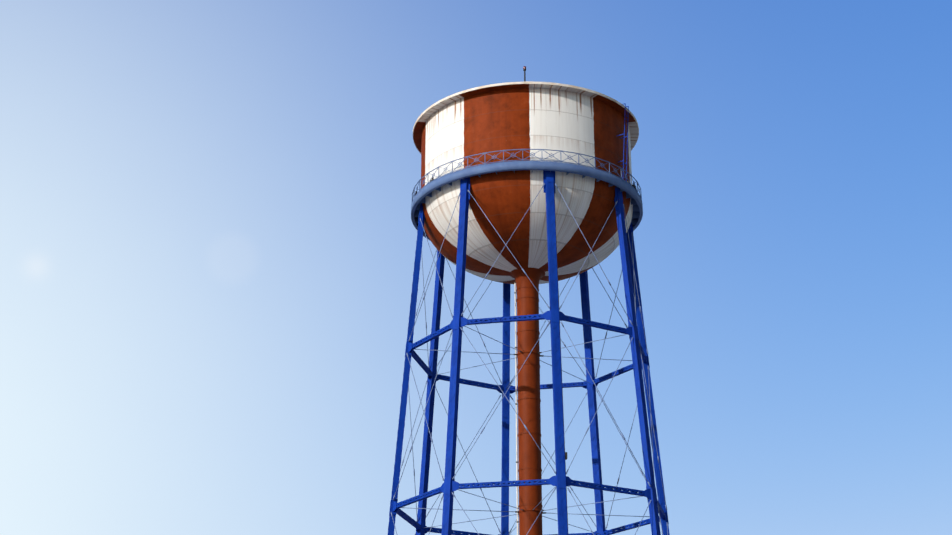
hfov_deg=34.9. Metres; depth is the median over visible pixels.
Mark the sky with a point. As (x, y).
(208, 234)
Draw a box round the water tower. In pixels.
[388,66,669,534]
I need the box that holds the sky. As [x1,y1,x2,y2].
[0,0,951,534]
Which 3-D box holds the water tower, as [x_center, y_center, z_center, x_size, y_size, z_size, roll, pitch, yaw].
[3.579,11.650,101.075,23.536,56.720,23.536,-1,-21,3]

